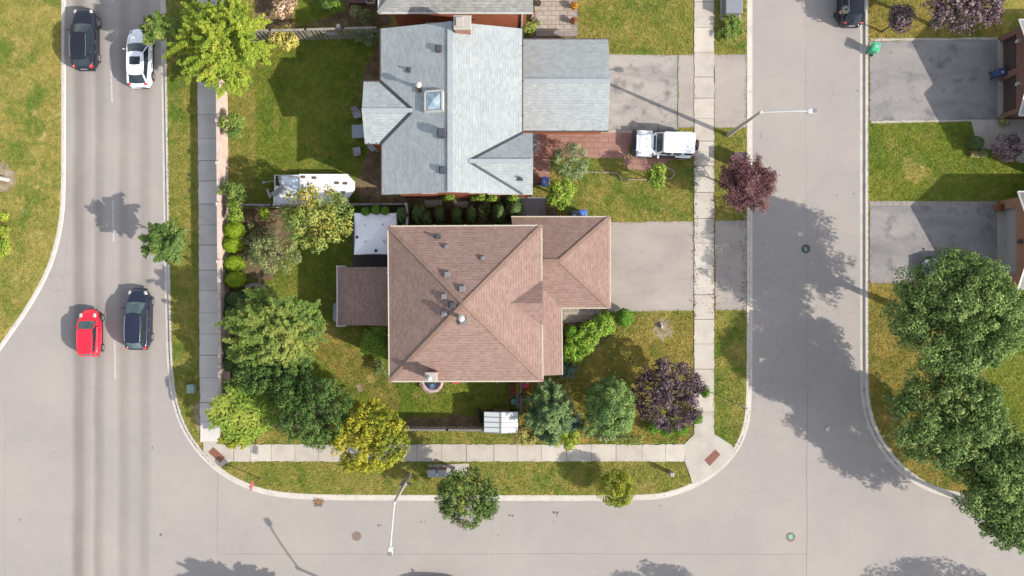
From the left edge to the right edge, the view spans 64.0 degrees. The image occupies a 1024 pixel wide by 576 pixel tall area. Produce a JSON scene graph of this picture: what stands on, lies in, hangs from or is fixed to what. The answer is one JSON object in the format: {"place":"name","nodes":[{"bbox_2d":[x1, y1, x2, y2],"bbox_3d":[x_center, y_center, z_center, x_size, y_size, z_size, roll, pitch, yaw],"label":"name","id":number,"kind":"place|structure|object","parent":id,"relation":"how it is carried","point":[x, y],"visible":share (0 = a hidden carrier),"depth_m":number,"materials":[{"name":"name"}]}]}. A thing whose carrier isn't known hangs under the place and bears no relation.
{"place":"outdoors","nodes":[
{"label":"outdoors","id":0,"kind":"place"},
{"bbox_2d":[0,0,60,341],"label":"verge","id":1,"kind":"structure","parent":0,"point":[28,140],"depth_m":63.88,"materials":[{"name":"plant"}]},
{"bbox_2d":[0,211,12,258],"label":"shrub","id":2,"kind":"object","parent":1,"relation":"on","point":[4,245],"visible":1,"depth_m":63.10,"materials":[{"name":"green plant"}]},
{"bbox_2d":[0,161,16,191],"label":"bare soil","id":3,"kind":"structure","parent":1,"relation":"on","point":[9,174],"depth_m":63.85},
{"bbox_2d":[197,0,220,441],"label":"sidewalk","id":4,"kind":"structure","parent":0,"point":[207,252],"depth_m":63.82,"materials":[{"name":"concrete"}]},
{"bbox_2d":[203,441,232,466],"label":"corner pavement","id":5,"kind":"structure","parent":0,"point":[224,451],"depth_m":63.81,"materials":[{"name":"concrete"}]},
{"bbox_2d":[228,39,257,203],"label":"lawn","id":6,"kind":"structure","parent":0,"point":[235,155],"depth_m":63.87,"materials":[{"name":"plant"}]},
{"bbox_2d":[162,0,275,98],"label":"locust tree","id":7,"kind":"object","parent":6,"relation":"on","point":[213,40],"visible":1,"depth_m":58.56,"materials":[{"name":"green plant"}]},
{"bbox_2d":[215,179,247,204],"bbox_3d":[-21.049,-7.204,62.473,2.056,2.816,2.168,-39,90,0],"label":"shrub","id":8,"kind":"object","parent":6,"relation":"on","point":[233,190],"visible":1,"depth_m":61.62,"materials":[{"name":"green plant"}]},
{"bbox_2d":[217,112,246,139],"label":"shrub","id":9,"kind":"object","parent":6,"relation":"on","point":[234,122],"visible":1,"depth_m":61.58,"materials":[{"name":"green plant"}]},
{"bbox_2d":[229,207,290,302],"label":"soil","id":10,"kind":"structure","parent":0,"point":[274,222],"depth_m":63.86,"materials":[{"name":"soil"}]},
{"bbox_2d":[223,254,245,271],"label":"globe bush","id":11,"kind":"object","parent":10,"relation":"on","point":[232,260],"visible":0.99,"depth_m":62.34,"materials":[{"name":"green plant"}]},
{"bbox_2d":[225,199,244,222],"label":"shrub","id":12,"kind":"object","parent":10,"relation":"on","point":[236,212],"visible":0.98,"depth_m":61.81,"materials":[{"name":"green plant"}]},
{"bbox_2d":[224,270,247,288],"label":"globe bush","id":13,"kind":"object","parent":10,"relation":"on","point":[228,280],"visible":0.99,"depth_m":62.34,"materials":[{"name":"green plant"}]},
{"bbox_2d":[237,222,276,259],"bbox_3d":[-19.654,-3.598,62.843,3.196,0.970,3.076,0,90,0],"label":"shrub","id":14,"kind":"object","parent":10,"relation":"on","point":[249,228],"visible":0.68,"depth_m":62.77,"materials":[{"name":"green plant"}]},
{"bbox_2d":[246,233,301,274],"bbox_3d":[-17.898,-2.544,62.339,4.260,3.096,3.195,0,90,0],"label":"shrub","id":15,"kind":"object","parent":10,"relation":"on","point":[276,255],"visible":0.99,"depth_m":61.44,"materials":[{"name":"green plant"}]},
{"bbox_2d":[224,306,340,429],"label":"soil","id":16,"kind":"structure","parent":0,"point":[232,372],"depth_m":63.86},
{"bbox_2d":[204,385,281,446],"bbox_3d":[-20.122,9.384,62.005,5.319,3.755,4.788,-31,90,0],"label":"sumac tree","id":17,"kind":"object","parent":16,"relation":"on","point":[243,415],"visible":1,"depth_m":60.52,"materials":[{"name":"green plant"}]},
{"bbox_2d":[233,350,314,400],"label":"dense tree","id":18,"kind":"object","parent":16,"relation":"on","point":[275,371],"visible":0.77,"depth_m":59.13,"materials":[{"name":"green plant"}]},
{"bbox_2d":[274,371,355,452],"bbox_3d":[-14.249,9.023,60.727,6.188,6.317,6.064,0,90,0],"label":"dense tree","id":19,"kind":"object","parent":16,"relation":"on","point":[296,398],"visible":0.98,"depth_m":58.58,"materials":[{"name":"green plant"}]},
{"bbox_2d":[254,0,314,38],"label":"soil","id":20,"kind":"structure","parent":0,"point":[267,8],"depth_m":63.86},
{"bbox_2d":[271,0,298,19],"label":"flower bush","id":21,"kind":"object","parent":20,"relation":"on","point":[288,6],"visible":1,"depth_m":62.45,"materials":[{"name":"beige plant"}]},
{"bbox_2d":[228,37,378,203],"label":"lawn","id":22,"kind":"structure","parent":0,"point":[275,139],"depth_m":63.88,"materials":[{"name":"plant"}]},
{"bbox_2d":[268,25,299,51],"bbox_3d":[-17.279,-18.880,62.659,2.172,2.450,1.998,-27,90,0],"label":"yellow bush","id":23,"kind":"object","parent":22,"relation":"on","point":[283,40],"visible":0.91,"depth_m":61.78,"materials":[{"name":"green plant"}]},
{"bbox_2d":[262,173,354,203],"bbox_3d":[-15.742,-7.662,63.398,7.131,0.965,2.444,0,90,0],"label":"camper trailer","id":24,"kind":"object","parent":22,"relation":"on","point":[343,184],"visible":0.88,"depth_m":63.00,"materials":[{"name":"white metal"}]},
{"bbox_2d":[295,0,331,25],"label":"bush","id":25,"kind":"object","parent":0,"point":[315,4],"depth_m":63.87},
{"bbox_2d":[297,0,390,27],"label":"soil","id":26,"kind":"structure","parent":0,"point":[377,19],"depth_m":63.86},
{"bbox_2d":[313,321,400,411],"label":"lawn","id":27,"kind":"structure","parent":0,"point":[342,340],"depth_m":63.87,"materials":[{"name":"plant"}]},
{"bbox_2d":[355,42,382,202],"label":"soil","id":28,"kind":"structure","parent":0,"point":[368,191],"depth_m":63.86,"materials":[{"name":"soil"}]},
{"bbox_2d":[229,207,519,431],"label":"lawn","id":29,"kind":"structure","parent":0,"point":[358,334],"depth_m":63.87,"materials":[{"name":"plant"}]},
{"bbox_2d":[214,283,327,374],"bbox_3d":[-17.394,2.916,60.810,7.953,6.151,6.774,0,90,0],"label":"feathery tree","id":30,"kind":"object","parent":29,"relation":"on","point":[264,323],"visible":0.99,"depth_m":58.75,"materials":[{"name":"green plant"}]},
{"bbox_2d":[279,181,353,254],"bbox_3d":[-14.126,-5.211,60.710,5.332,6.353,5.112,-28,90,0],"label":"autumn tree","id":31,"kind":"object","parent":29,"relation":"on","point":[309,218],"visible":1,"depth_m":58.94,"materials":[{"name":"green plant"}]},
{"bbox_2d":[328,398,410,475],"bbox_3d":[-10.416,10.802,60.856,6.109,6.059,5.602,0,90,0],"label":"golden tree","id":32,"kind":"object","parent":29,"relation":"on","point":[368,440],"visible":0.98,"depth_m":58.85,"materials":[{"name":"yellow plant"}]},
{"bbox_2d":[360,325,387,358],"bbox_3d":[-10.383,3.819,62.781,2.302,2.204,3.077,0,90,0],"label":"sumac shrub","id":33,"kind":"object","parent":29,"relation":"on","point":[372,336],"visible":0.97,"depth_m":61.89,"materials":[{"name":"green plant"}]},
{"bbox_2d":[484,409,517,433],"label":"garden shed","id":34,"kind":"structure","parent":29,"relation":"on","point":[500,421],"depth_m":61.88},
{"bbox_2d":[405,414,482,428],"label":"soil","id":35,"kind":"structure","parent":0,"point":[443,421],"depth_m":63.86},
{"bbox_2d":[165,0,747,495],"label":"verge","id":36,"kind":"structure","parent":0,"point":[360,484],"depth_m":63.88,"materials":[{"name":"plant"}]},
{"bbox_2d":[139,9,178,45],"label":"street tree","id":37,"kind":"object","parent":36,"relation":"on","point":[160,26],"visible":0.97,"depth_m":59.75,"materials":[{"name":"green plant"}]},
{"bbox_2d":[137,218,187,265],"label":"street tree","id":38,"kind":"object","parent":36,"relation":"on","point":[165,240],"visible":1,"depth_m":59.68,"materials":[{"name":"green plant"}]},
{"bbox_2d":[215,0,229,396],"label":"precast wall","id":39,"kind":"structure","parent":36,"relation":"on","point":[222,165],"depth_m":62.20,"materials":[{"name":"concrete"}]},
{"bbox_2d":[253,26,378,40],"bbox_3d":[-15.156,-19.348,62.560,10.000,2.740,0.204,-1,90,0],"label":"board fence","id":40,"kind":"object","parent":36,"relation":"on","point":[310,35],"visible":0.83,"depth_m":61.97,"materials":[{"name":"grey wood"}]},
{"bbox_2d":[235,203,406,207],"bbox_3d":[-14.474,-6.319,62.960,12.973,1.940,0.228,0,90,0],"label":"board fence","id":41,"kind":"object","parent":36,"relation":"on","point":[352,204],"visible":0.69,"depth_m":62.03,"materials":[{"name":"grey wood"}]},
{"bbox_2d":[353,227,387,266],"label":"wooden deck","id":42,"kind":"structure","parent":36,"relation":"on","point":[370,260],"depth_m":63.72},
{"bbox_2d":[354,213,396,254],"bbox_3d":[-10.316,-4.093,62.555,3.240,2.650,3.160,0,90,0],"label":"gazebo","id":43,"kind":"object","parent":42,"relation":"on","point":[370,233],"visible":0.81,"depth_m":61.69,"materials":[{"name":"fabric"}]},
{"bbox_2d":[400,426,483,430],"bbox_3d":[-4.045,10.786,63.010,8.973,1.840,0.191,0,90,0],"label":"board fence","id":44,"kind":"object","parent":36,"relation":"on","point":[444,428],"visible":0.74,"depth_m":62.44,"materials":[{"name":"grey wood"}]},
{"bbox_2d":[377,0,532,27],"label":"taupe house","id":45,"kind":"structure","parent":36,"relation":"on","point":[508,13],"depth_m":58.36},
{"bbox_2d":[434,466,499,530],"bbox_3d":[-3.248,15.287,61.061,4.825,5.643,4.568,0,90,0],"label":"round tree","id":46,"kind":"object","parent":36,"relation":"on","point":[447,505],"visible":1,"depth_m":59.24,"materials":[{"name":"green plant"}]},
{"bbox_2d":[336,216,610,382],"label":"brown house","id":47,"kind":"structure","parent":36,"relation":"on","point":[466,303],"depth_m":57.70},
{"bbox_2d":[362,15,609,197],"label":"grey house","id":48,"kind":"structure","parent":36,"relation":"on","point":[460,106],"depth_m":57.84,"materials":[{"name":"grey"}]},
{"bbox_2d":[544,175,576,210],"bbox_3d":[3.583,-7.287,62.132,2.331,3.512,2.740,26,90,0],"label":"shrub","id":49,"kind":"object","parent":36,"relation":"on","point":[556,194],"visible":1,"depth_m":60.96,"materials":[{"name":"green plant"}]},
{"bbox_2d":[551,142,589,181],"bbox_3d":[4.457,-9.618,62.586,3.029,2.597,3.118,0,90,0],"label":"shrub","id":50,"kind":"object","parent":36,"relation":"on","point":[578,173],"visible":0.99,"depth_m":61.82,"materials":[{"name":"green plant"}]},
{"bbox_2d":[595,469,636,507],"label":"young tree","id":51,"kind":"object","parent":36,"relation":"on","point":[618,497],"visible":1,"depth_m":61.66,"materials":[{"name":"green plant"}]},
{"bbox_2d":[229,0,1023,491],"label":"grass","id":52,"kind":"structure","parent":36,"relation":"on","point":[357,122],"depth_m":63.83,"materials":[{"name":"plant"}]},
{"bbox_2d":[645,163,666,190],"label":"garden tree","id":53,"kind":"object","parent":36,"relation":"on","point":[654,180],"visible":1,"depth_m":61.43,"materials":[{"name":"green plant"}]},
{"bbox_2d":[632,127,698,159],"bbox_3d":[11.786,-11.063,62.937,4.990,1.887,2.374,2,90,0],"label":"white offroader","id":54,"kind":"object","parent":36,"relation":"on","point":[681,145],"visible":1,"depth_m":62.52,"materials":[{"name":"paint"}]},
{"bbox_2d":[716,14,744,42],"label":"shrub","id":55,"kind":"object","parent":36,"relation":"on","point":[732,28],"visible":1,"depth_m":63.26,"materials":[{"name":"green plant"}]},
{"bbox_2d":[720,0,742,19],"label":"utility cabinet","id":56,"kind":"object","parent":36,"relation":"on","point":[733,7],"visible":0.96,"depth_m":62.67,"materials":[{"name":"metal"}]},
{"bbox_2d":[715,151,779,214],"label":"plum tree","id":57,"kind":"object","parent":36,"relation":"on","point":[741,178],"visible":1,"depth_m":59.93,"materials":[{"name":"purple plant"}]},
{"bbox_2d":[726,108,816,136],"bbox_3d":[18.577,-11.910,59.447,3.830,8.865,0.340,0,90,0],"label":"street lamp","id":58,"kind":"object","parent":36,"relation":"on","point":[744,123],"visible":1,"depth_m":55.47,"materials":[{"name":"metal"}]},
{"bbox_2d":[231,444,684,461],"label":"sidewalk","id":59,"kind":"structure","parent":0,"point":[479,452],"depth_m":63.81,"materials":[{"name":"concrete"}]},
{"bbox_2d":[0,0,932,342],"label":"grass","id":60,"kind":"structure","parent":0,"point":[58,134],"depth_m":63.82,"materials":[{"name":"plant"}]},
{"bbox_2d":[382,196,556,224],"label":"soil","id":61,"kind":"structure","parent":0,"point":[410,201],"depth_m":63.86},
{"bbox_2d":[0,0,1023,575],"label":"road","id":62,"kind":"structure","parent":0,"point":[104,490],"depth_m":64.00,"materials":[{"name":"asphalt"}]},
{"bbox_2d":[0,0,65,350],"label":"kerb","id":63,"kind":"structure","parent":62,"relation":"on","point":[63,188],"depth_m":63.86,"materials":[{"name":"concrete"}]},
{"bbox_2d":[66,8,100,70],"bbox_3d":[-33.029,-19.249,63.145,2.320,1.825,4.770,0,90,0],"label":"black car","id":64,"kind":"object","parent":62,"relation":"on","point":[84,40],"visible":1,"depth_m":62.81,"materials":[{"name":"paint"}]},
{"bbox_2d":[73,309,104,356],"bbox_3d":[-32.661,3.476,63.273,2.090,1.547,3.670,0,90,0],"label":"red car","id":65,"kind":"object","parent":62,"relation":"on","point":[89,338],"visible":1,"depth_m":62.87,"materials":[{"name":"paint"}]},
{"bbox_2d":[121,288,153,349],"bbox_3d":[-28.889,2.402,63.173,2.300,1.762,4.770,1,90,0],"label":"blue car","id":66,"kind":"object","parent":62,"relation":"on","point":[138,320],"visible":1,"depth_m":62.75,"materials":[{"name":"paint"}]},
{"bbox_2d":[123,29,154,88],"bbox_3d":[-28.797,-17.777,63.274,2.280,1.558,4.600,0,90,0],"label":"white car","id":67,"kind":"object","parent":62,"relation":"on","point":[140,64],"visible":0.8,"depth_m":62.85,"materials":[{"name":"paint"}]},
{"bbox_2d":[4,155,807,575],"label":"road seam","id":68,"kind":"object","parent":62,"relation":"on","point":[806,393],"visible":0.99,"depth_m":64.00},
{"bbox_2d":[160,0,752,500],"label":"kerb","id":69,"kind":"structure","parent":62,"relation":"on","point":[430,498],"depth_m":63.99,"materials":[{"name":"concrete"}]},
{"bbox_2d":[163,50,896,497],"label":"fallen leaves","id":70,"kind":"object","parent":62,"relation":"on","point":[701,268],"visible":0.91,"depth_m":63.80,"materials":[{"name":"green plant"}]},
{"bbox_2d":[836,0,864,27],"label":"black car","id":71,"kind":"object","parent":62,"relation":"on","point":[854,16],"visible":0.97,"depth_m":62.64,"materials":[{"name":"paint"}]},
{"bbox_2d":[860,0,975,499],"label":"kerb","id":72,"kind":"structure","parent":62,"relation":"on","point":[903,470],"depth_m":63.99,"materials":[{"name":"concrete"}]},
{"bbox_2d":[969,495,1023,554],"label":"maple tree","id":73,"kind":"object","parent":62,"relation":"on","point":[1009,539],"visible":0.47,"depth_m":57.24,"materials":[{"name":"green plant"}]},
{"bbox_2d":[521,197,545,215],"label":"side path","id":74,"kind":"structure","parent":0,"point":[534,206],"depth_m":63.82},
{"bbox_2d":[534,0,571,30],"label":"paver patio","id":75,"kind":"structure","parent":0,"point":[555,15],"depth_m":63.83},
{"bbox_2d":[562,309,600,322],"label":"paver path","id":76,"kind":"structure","parent":0,"point":[576,315],"depth_m":63.82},
{"bbox_2d":[579,318,603,346],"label":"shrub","id":77,"kind":"object","parent":76,"relation":"on","point":[588,326],"visible":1,"depth_m":62.89,"materials":[{"name":"green plant"}]},
{"bbox_2d":[592,310,615,336],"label":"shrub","id":78,"kind":"object","parent":76,"relation":"on","point":[607,326],"visible":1,"depth_m":62.87,"materials":[{"name":"green plant"}]},
{"bbox_2d":[533,132,633,183],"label":"paver path","id":79,"kind":"structure","parent":0,"point":[610,145],"depth_m":63.83,"materials":[{"name":"brick"}]},
{"bbox_2d":[562,318,618,355],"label":"soil","id":80,"kind":"structure","parent":0,"point":[564,326],"depth_m":63.86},
{"bbox_2d":[566,328,594,358],"bbox_3d":[5.279,4.250,63.020,2.414,1.032,2.536,0,90,0],"label":"shrub","id":81,"kind":"object","parent":80,"relation":"on","point":[583,345],"visible":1,"depth_m":62.85,"materials":[{"name":"green plant"}]},
{"bbox_2d":[518,312,694,442],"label":"lawn","id":82,"kind":"structure","parent":0,"point":[641,356],"depth_m":63.87,"materials":[{"name":"plant"}]},
{"bbox_2d":[513,420,538,445],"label":"shrub","id":83,"kind":"object","parent":82,"relation":"on","point":[523,430],"visible":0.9,"depth_m":62.08,"materials":[{"name":"yellow plant"}]},
{"bbox_2d":[522,378,575,446],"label":"tree","id":84,"kind":"object","parent":82,"relation":"on","point":[548,416],"visible":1,"depth_m":60.70,"materials":[{"name":"green plant"}]},
{"bbox_2d":[583,374,637,438],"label":"tree","id":85,"kind":"object","parent":82,"relation":"on","point":[611,411],"visible":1,"depth_m":59.75,"materials":[{"name":"green plant"}]},
{"bbox_2d":[631,355,707,433],"bbox_3d":[11.716,7.891,61.593,5.573,4.595,5.416,32,90,0],"label":"purple maple","id":86,"kind":"object","parent":82,"relation":"on","point":[663,393],"visible":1,"depth_m":60.43,"materials":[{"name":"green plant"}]},
{"bbox_2d":[608,54,677,130],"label":"driveway","id":87,"kind":"structure","parent":0,"point":[643,91],"depth_m":63.85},
{"bbox_2d":[606,221,693,310],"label":"driveway","id":88,"kind":"structure","parent":0,"point":[652,265],"depth_m":63.85,"materials":[{"name":"concrete"}]},
{"bbox_2d":[623,156,678,170],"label":"paver path","id":89,"kind":"structure","parent":0,"point":[636,163],"depth_m":63.83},
{"bbox_2d":[678,55,693,127],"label":"driveway","id":90,"kind":"structure","parent":0,"point":[686,92],"depth_m":63.85,"materials":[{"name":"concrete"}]},
{"bbox_2d":[694,0,714,433],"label":"sidewalk","id":91,"kind":"structure","parent":0,"point":[704,16],"depth_m":63.81,"materials":[{"name":"concrete"}]},
{"bbox_2d":[684,434,735,483],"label":"corner pavement","id":92,"kind":"structure","parent":0,"point":[699,449],"depth_m":63.81,"materials":[{"name":"concrete"}]},
{"bbox_2d":[714,54,746,127],"bbox_3d":[17.023,-15.351,63.845,2.549,0.001,5.738,0,90,0],"label":"driveway apron","id":93,"kind":"object","parent":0,"point":[730,89],"visible":0.96,"depth_m":63.84,"materials":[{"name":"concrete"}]},
{"bbox_2d":[715,220,746,309],"bbox_3d":[17.040,-1.782,63.844,2.506,0.001,7.023,0,90,0],"label":"driveway apron","id":94,"kind":"object","parent":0,"point":[729,269],"visible":1,"depth_m":63.84,"materials":[{"name":"concrete"}]},
{"bbox_2d":[902,153,931,183],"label":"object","id":95,"kind":"structure","parent":0,"point":[923,167],"depth_m":63.87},
{"bbox_2d":[869,205,996,278],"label":"driveway","id":96,"kind":"structure","parent":0,"point":[907,235],"depth_m":63.84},
{"bbox_2d":[997,211,1002,270],"bbox_3d":[38.059,-3.363,63.833,0.496,0.001,5.331,0,90,0],"label":"garage threshold","id":97,"kind":"object","parent":96,"relation":"on","point":[999,235],"visible":0.6,"depth_m":63.83,"materials":[{"name":"concrete"}]},
{"bbox_2d":[869,39,999,120],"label":"driveway","id":98,"kind":"structure","parent":0,"point":[931,80],"depth_m":63.84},
{"bbox_2d":[868,0,1023,491],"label":"verge","id":99,"kind":"structure","parent":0,"point":[1012,13],"depth_m":63.88,"materials":[{"name":"plant"}]},
{"bbox_2d":[881,3,918,34],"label":"purple tree","id":100,"kind":"object","parent":99,"relation":"on","point":[895,18],"visible":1,"depth_m":60.25,"materials":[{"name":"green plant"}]},
{"bbox_2d":[870,201,997,204],"bbox_3d":[32.868,-6.601,63.840,10.011,0.001,0.341,0,90,0],"label":"driveway border","id":101,"kind":"object","parent":99,"relation":"on","point":[934,203],"visible":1,"depth_m":63.84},
{"bbox_2d":[871,37,997,40],"bbox_3d":[32.914,-19.401,63.838,9.920,0.001,0.245,-1,90,0],"label":"driveway border","id":102,"kind":"object","parent":99,"relation":"on","point":[940,39],"visible":1,"depth_m":63.84,"materials":[{"name":"concrete"}]},
{"bbox_2d":[882,368,1009,475],"bbox_3d":[30.586,8.962,59.330,8.818,9.113,8.215,0,90,0],"label":"maple tree","id":103,"kind":"object","parent":99,"relation":"on","point":[976,429],"visible":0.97,"depth_m":56.22,"materials":[{"name":"green plant"}]},
{"bbox_2d":[879,243,1023,384],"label":"maple tree","id":104,"kind":"object","parent":99,"relation":"on","point":[964,307],"visible":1,"depth_m":55.08,"materials":[{"name":"green plant"}]},
{"bbox_2d":[919,0,1005,36],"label":"purple tree","id":105,"kind":"object","parent":99,"relation":"on","point":[972,8],"visible":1,"depth_m":58.20,"materials":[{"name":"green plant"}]},
{"bbox_2d":[947,419,1023,527],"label":"maple tree","id":106,"kind":"object","parent":99,"relation":"on","point":[1003,460],"visible":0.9,"depth_m":56.49,"materials":[{"name":"green plant"}]},
{"bbox_2d":[999,19,1023,118],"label":"red brick house","id":107,"kind":"structure","parent":99,"relation":"on","point":[1013,65],"depth_m":62.39,"materials":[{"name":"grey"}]},
{"bbox_2d":[1003,36,1015,71],"bbox_3d":[38.282,-17.888,62.815,0.110,2.130,2.578,0,90,0],"label":"garage door","id":108,"kind":"structure","parent":107,"relation":"in","point":[1009,46],"depth_m":63.02,"materials":[{"name":"wood"}]},
{"bbox_2d":[1003,76,1015,112],"bbox_3d":[38.282,-14.814,62.815,0.110,2.130,2.578,0,90,0],"label":"garage door","id":109,"kind":"structure","parent":107,"relation":"in","point":[1009,88],"depth_m":63.02,"materials":[{"name":"wood"}]},
{"bbox_2d":[999,191,1023,289],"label":"tan brick house","id":110,"kind":"structure","parent":99,"relation":"on","point":[1013,237],"depth_m":62.29,"materials":[{"name":"beige"}]},
{"bbox_2d":[1003,208,1015,274],"bbox_3d":[38.282,-3.556,62.815,0.110,2.130,5.093,0,90,0],"label":"garage door","id":111,"kind":"structure","parent":110,"relation":"in","point":[1009,215],"depth_m":63.02,"materials":[{"name":"metal"}]},
{"bbox_2d":[868,120,1023,200],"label":"lawn","id":112,"kind":"structure","parent":0,"point":[944,174],"depth_m":63.87,"materials":[{"name":"plant"}]},
{"bbox_2d":[990,131,1023,162],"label":"purple bush","id":113,"kind":"object","parent":112,"relation":"on","point":[1013,140],"visible":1,"depth_m":61.96,"materials":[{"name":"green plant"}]},
{"bbox_2d":[970,285,1023,497],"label":"lawn","id":114,"kind":"structure","parent":0,"point":[1005,390],"depth_m":63.87,"materials":[{"name":"plant"}]},
{"bbox_2d":[971,120,1023,162],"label":"front path","id":115,"kind":"structure","parent":0,"point":[988,131],"depth_m":63.83,"materials":[{"name":"concrete"}]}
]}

